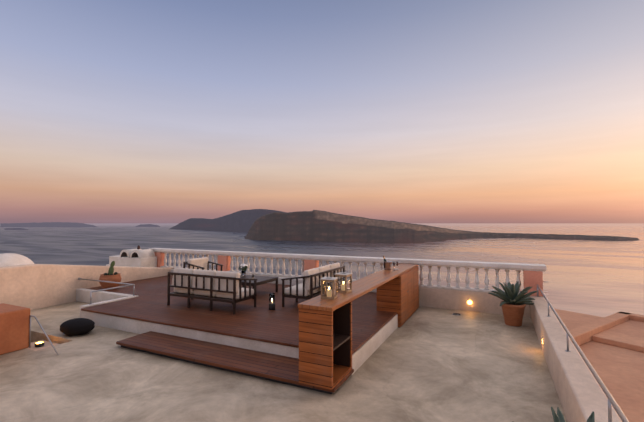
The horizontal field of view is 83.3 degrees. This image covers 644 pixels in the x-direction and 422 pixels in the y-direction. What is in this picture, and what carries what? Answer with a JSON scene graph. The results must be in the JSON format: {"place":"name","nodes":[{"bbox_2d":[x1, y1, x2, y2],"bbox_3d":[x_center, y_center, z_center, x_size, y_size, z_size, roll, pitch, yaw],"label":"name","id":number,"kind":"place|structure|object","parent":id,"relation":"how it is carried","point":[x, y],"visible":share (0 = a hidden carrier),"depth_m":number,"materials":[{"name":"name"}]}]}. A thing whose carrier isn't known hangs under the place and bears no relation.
{"place":"outdoors","nodes":[
{"label":"outdoors","id":0,"kind":"place"},
{"bbox_2d":[4,228,27,229],"bbox_3d":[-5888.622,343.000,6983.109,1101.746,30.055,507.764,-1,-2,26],"label":"distant island","id":1,"kind":"structure","parent":0,"point":[15,229],"depth_m":6726.90,"materials":[{"name":"grey stone"}]},
{"bbox_2d":[0,253,33,266],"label":"dome roof","id":2,"kind":"structure","parent":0,"point":[10,259],"depth_m":15.06,"materials":[{"name":"white paint"}]},
{"bbox_2d":[35,342,43,346],"bbox_3d":[-5.893,2.783,7.548,0.160,0.074,0.160,-1,-2,26],"label":"stair lantern","id":3,"kind":"object","parent":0,"point":[39,344],"visible":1,"depth_m":7.50,"materials":[{"name":"black metal"}]},
{"bbox_2d":[0,222,96,226],"bbox_3d":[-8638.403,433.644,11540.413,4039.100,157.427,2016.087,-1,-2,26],"label":"distant island","id":4,"kind":"structure","parent":0,"point":[55,224],"depth_m":11149.84,"materials":[{"name":"grey stone"}]},
{"bbox_2d":[135,224,159,226],"bbox_3d":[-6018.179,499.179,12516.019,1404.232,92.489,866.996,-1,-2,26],"label":"distant island","id":5,"kind":"structure","parent":0,"point":[146,225],"depth_m":12225.74,"materials":[{"name":"grey stone"}]},
{"bbox_2d":[0,301,566,421],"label":"terrace floor","id":6,"kind":"structure","parent":0,"point":[426,364],"depth_m":5.50,"materials":[{"name":"beige concrete"}]},
{"bbox_2d":[0,303,29,354],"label":"low wall block","id":7,"kind":"structure","parent":6,"relation":"on","point":[14,327],"depth_m":6.89,"materials":[{"name":"paint"}]},
{"bbox_2d":[26,340,58,350],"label":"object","id":8,"kind":"structure","parent":6,"relation":"on","point":[47,344],"depth_m":7.59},
{"bbox_2d":[60,318,94,335],"bbox_3d":[-5.388,2.535,7.979,0.685,0.321,0.578,-1,-2,26],"label":"floor cushion","id":9,"kind":"object","parent":6,"relation":"on","point":[76,326],"visible":0.98,"depth_m":7.79,"materials":[{"name":"black fabric"}]},
{"bbox_2d":[116,331,353,394],"bbox_3d":[-1.766,2.597,6.438,4.680,0.110,0.790,-1,-2,26],"label":"deck step","id":10,"kind":"object","parent":6,"relation":"on","point":[270,367],"visible":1,"depth_m":6.31,"materials":[{"name":"brown wood"}]},
{"bbox_2d":[76,264,397,374],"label":"deck platform","id":11,"kind":"structure","parent":6,"relation":"on","point":[261,327],"depth_m":8.20,"materials":[{"name":"brown wood"}]},
{"bbox_2d":[99,273,121,288],"bbox_3d":[-6.766,2.251,11.569,0.630,0.460,0.630,-1,-2,26],"label":"plant pot","id":12,"kind":"object","parent":11,"relation":"on","point":[112,278],"visible":0.71,"depth_m":11.35,"materials":[{"name":"ceramic"}]},
{"bbox_2d":[104,261,117,274],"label":"cactus plants","id":13,"kind":"object","parent":12,"relation":"in","point":[111,269],"visible":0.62,"depth_m":11.55,"materials":[{"name":"green plant"}]},
{"bbox_2d":[183,257,222,270],"bbox_3d":[-3.893,2.023,11.885,0.862,0.936,0.920,-1,-2,26],"label":"arm chair","id":14,"kind":"object","parent":11,"relation":"on","point":[202,263],"visible":0.35,"depth_m":11.93,"materials":[{"name":"white fabric"}]},
{"bbox_2d":[167,268,256,314],"bbox_3d":[-2.786,1.931,9.152,2.180,0.936,0.862,-1,-2,26],"label":"outdoor sofa","id":15,"kind":"object","parent":11,"relation":"on","point":[213,285],"visible":1,"depth_m":8.78,"materials":[{"name":"white fabric"}]},
{"bbox_2d":[240,275,277,298],"bbox_3d":[-2.190,2.232,10.786,1.320,0.445,1.220,-1,-2,26],"label":"coffee table","id":16,"kind":"object","parent":11,"relation":"on","point":[263,279],"visible":0.4,"depth_m":10.77,"materials":[{"name":"black wood"}]},
{"bbox_2d":[239,264,247,275],"bbox_3d":[-2.456,1.834,11.308,0.292,0.385,0.307,-1,-2,26],"label":"flower vase","id":17,"kind":"object","parent":16,"relation":"on","point":[243,267],"visible":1,"depth_m":11.25,"materials":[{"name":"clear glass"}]},
{"bbox_2d":[269,293,274,309],"bbox_3d":[-1.212,2.191,8.768,0.160,0.390,0.160,-1,-2,26],"label":"floor lantern","id":18,"kind":"object","parent":11,"relation":"on","point":[271,301],"visible":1,"depth_m":8.71,"materials":[{"name":"black metal"}]},
{"bbox_2d":[281,263,344,306],"bbox_3d":[-0.175,1.953,9.819,0.862,0.936,2.120,-1,-2,26],"label":"sofa by side bar","id":19,"kind":"object","parent":11,"relation":"on","point":[309,287],"visible":0.71,"depth_m":9.02,"materials":[{"name":"white fabric"}]},
{"bbox_2d":[149,248,546,296],"bbox_3d":[-0.812,1.910,12.586,14.720,0.800,0.340,-1,-2,26],"label":"balustrade","id":20,"kind":"object","parent":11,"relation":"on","point":[532,275],"visible":0.69,"depth_m":11.45,"materials":[{"name":"white paint"}]},
{"bbox_2d":[0,264,621,421],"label":"terrace walls","id":21,"kind":"structure","parent":6,"relation":"on","point":[582,395],"depth_m":9.80,"materials":[{"name":"beige paint"}]},
{"bbox_2d":[109,245,156,266],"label":"chimney hoods","id":22,"kind":"object","parent":21,"relation":"on","point":[138,257],"visible":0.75,"depth_m":15.06,"materials":[{"name":"white paint"}]},
{"bbox_2d":[29,277,628,421],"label":"hand rails","id":23,"kind":"object","parent":21,"relation":"attached to","point":[614,404],"visible":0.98,"depth_m":5.19,"materials":[{"name":"silver metal"}]},
{"bbox_2d":[467,300,542,345],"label":"wall lights","id":24,"kind":"object","parent":21,"relation":"on","point":[469,302],"depth_m":10.02,"materials":[{"name":"yellow metal"}]},
{"bbox_2d":[298,263,418,389],"bbox_3d":[1.220,2.074,7.835,0.623,1.250,5.965,-1,-2,26],"label":"bar counter","id":25,"kind":"object","parent":6,"relation":"on","point":[325,343],"visible":0.96,"depth_m":5.73,"materials":[{"name":"brown wood"}]},
{"bbox_2d":[320,277,338,299],"bbox_3d":[0.135,1.219,5.728,0.281,0.316,0.239,-1,-2,18],"label":"lantern","id":26,"kind":"object","parent":25,"relation":"on","point":[329,287],"visible":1,"depth_m":5.65,"materials":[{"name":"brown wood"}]},
{"bbox_2d":[334,272,352,292],"bbox_3d":[0.390,1.237,6.254,0.281,0.316,0.239,-1,-2,31],"label":"lantern","id":27,"kind":"object","parent":25,"relation":"on","point":[345,282],"visible":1,"depth_m":6.18,"materials":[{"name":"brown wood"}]},
{"bbox_2d":[383,256,398,270],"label":"accessories","id":28,"kind":"object","parent":25,"relation":"on","point":[387,265],"visible":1,"depth_m":9.13,"materials":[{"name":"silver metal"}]},
{"bbox_2d":[500,301,525,326],"bbox_3d":[4.595,2.469,8.702,0.551,0.520,0.551,-1,-2,26],"label":"plant pot","id":29,"kind":"object","parent":6,"relation":"on","point":[513,315],"visible":0.75,"depth_m":8.52,"materials":[{"name":"ceramic"}]},
{"bbox_2d":[488,281,537,305],"bbox_3d":[4.571,1.991,8.717,1.078,0.570,1.055,2,-3,-41],"label":"agave","id":30,"kind":"object","parent":29,"relation":"in","point":[510,295],"visible":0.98,"depth_m":8.61,"materials":[{"name":"green plant"}]},
{"bbox_3d":[1.924,2.357,2.729,0.408,0.340,0.408,-1,-2,26],"label":"potted agave","id":31,"kind":"object","parent":6,"relation":"on","visible":0},
{"bbox_2d":[512,407,594,421],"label":"agave","id":32,"kind":"object","parent":31,"relation":"in","point":[558,416],"visible":1,"depth_m":2.94,"materials":[{"name":"green plant"}]},
{"bbox_2d":[0,223,643,316],"bbox_3d":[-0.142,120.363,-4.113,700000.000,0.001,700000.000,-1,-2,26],"label":"sea","id":33,"kind":"structure","parent":0,"point":[599,278],"depth_m":1601.06,"materials":[{"name":"liquid"}]},
{"bbox_2d":[170,209,287,232],"bbox_3d":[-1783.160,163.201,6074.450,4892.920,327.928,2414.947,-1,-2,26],"label":"island","id":34,"kind":"structure","parent":33,"relation":"on","point":[241,221],"depth_m":5302.67,"materials":[{"name":"grey stone"}]},
{"bbox_2d":[245,210,638,242],"bbox_3d":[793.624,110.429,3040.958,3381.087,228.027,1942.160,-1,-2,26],"label":"island","id":35,"kind":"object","parent":33,"relation":"on","point":[319,225],"visible":0.96,"depth_m":2536.46,"materials":[{"name":"stone"}]},
{"bbox_2d":[0,0,643,222],"label":"sky","id":36,"kind":"structure","parent":0,"point":[112,111],"materials":[{"name":"blue"}]},
{"bbox_2d":[553,309,643,421],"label":"rooftop","id":37,"kind":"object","parent":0,"point":[611,347],"depth_m":13.79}
]}

